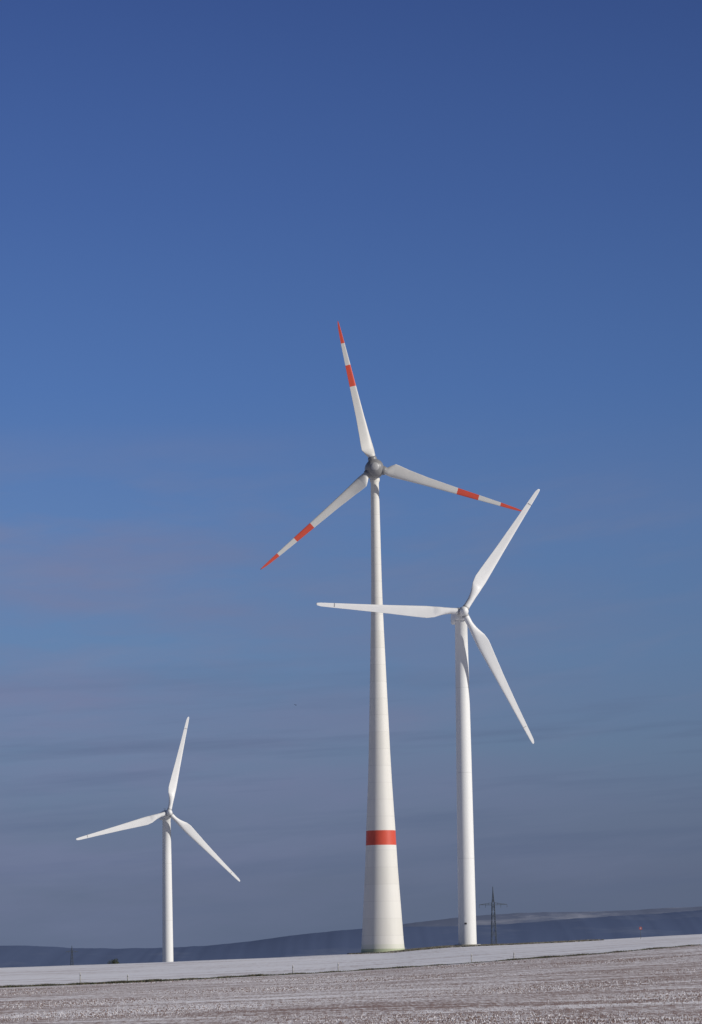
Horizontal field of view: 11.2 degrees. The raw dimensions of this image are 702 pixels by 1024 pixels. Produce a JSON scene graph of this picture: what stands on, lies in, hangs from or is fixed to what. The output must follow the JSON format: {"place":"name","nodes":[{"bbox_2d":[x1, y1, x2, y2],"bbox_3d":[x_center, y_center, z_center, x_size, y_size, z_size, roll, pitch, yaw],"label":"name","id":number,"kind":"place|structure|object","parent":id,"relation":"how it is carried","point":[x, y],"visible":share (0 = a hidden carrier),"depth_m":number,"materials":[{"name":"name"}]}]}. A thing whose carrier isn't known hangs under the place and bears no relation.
{"place":"outdoors","nodes":[
{"label":"outdoors","id":0,"kind":"place"},
{"bbox_2d":[0,944,699,987],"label":"verge grass","id":1,"kind":"structure","parent":0,"point":[127,981],"depth_m":370.73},
{"bbox_2d":[0,934,701,1023],"bbox_3d":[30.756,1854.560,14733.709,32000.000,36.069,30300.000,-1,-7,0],"label":"snowy field ground","id":2,"kind":"structure","parent":0,"point":[69,974],"depth_m":239.40,"materials":[{"name":"white snow"}]},
{"bbox_2d":[66,948,77,964],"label":"electricity pylon","id":3,"kind":"object","parent":2,"relation":"on","point":[72,956],"visible":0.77,"depth_m":3473.91,"materials":[{"name":"metal"}]},
{"bbox_2d":[109,959,119,963],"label":"bush","id":4,"kind":"object","parent":2,"relation":"on","point":[114,962],"visible":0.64,"depth_m":861.07,"materials":[{"name":"green plant"}]},
{"bbox_2d":[76,717,239,961],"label":"wind turbine","id":5,"kind":"object","parent":2,"relation":"on","point":[165,816],"visible":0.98,"depth_m":1173.24,"materials":[{"name":"metal"}]},
{"bbox_2d":[0,946,701,1023],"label":"field soil clods","id":6,"kind":"object","parent":2,"relation":"on","point":[668,1018],"visible":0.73,"depth_m":178.72,"materials":[{"name":"brown soil"}]},
{"bbox_2d":[260,322,521,953],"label":"wind turbine","id":7,"kind":"object","parent":2,"relation":"on","point":[382,928],"visible":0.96,"depth_m":815.05,"materials":[{"name":"paint"}]},
{"bbox_2d":[316,489,539,945],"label":"wind turbine","id":8,"kind":"object","parent":2,"relation":"on","point":[461,620],"visible":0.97,"depth_m":778.09,"materials":[{"name":"metal"}]},
{"bbox_2d":[479,887,506,943],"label":"electricity pylon","id":9,"kind":"object","parent":2,"relation":"on","point":[492,923],"visible":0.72,"depth_m":1987.17,"materials":[{"name":"metal"}]},
{"bbox_2d":[0,910,701,967],"bbox_3d":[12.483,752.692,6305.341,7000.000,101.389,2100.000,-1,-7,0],"label":"forested hills","id":10,"kind":"structure","parent":0,"point":[340,942],"depth_m":5610.01,"materials":[{"name":"blue plant"}]},
{"bbox_2d":[0,0,701,948],"label":"sky","id":11,"kind":"structure","parent":0,"point":[495,206],"materials":[{"name":"blue"}]},
{"bbox_2d":[186,944,697,978],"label":"farm road","id":12,"kind":"structure","parent":0,"point":[482,961],"depth_m":378.42,"materials":[{"name":"grey"}]},
{"bbox_2d":[347,939,602,953],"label":"knoll grass","id":13,"kind":"structure","parent":0,"point":[426,948],"depth_m":761.98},
{"bbox_2d":[402,906,701,926],"bbox_3d":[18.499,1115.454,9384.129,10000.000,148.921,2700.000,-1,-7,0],"label":"distant hills","id":14,"kind":"structure","parent":0,"point":[512,918],"depth_m":8709.51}
]}

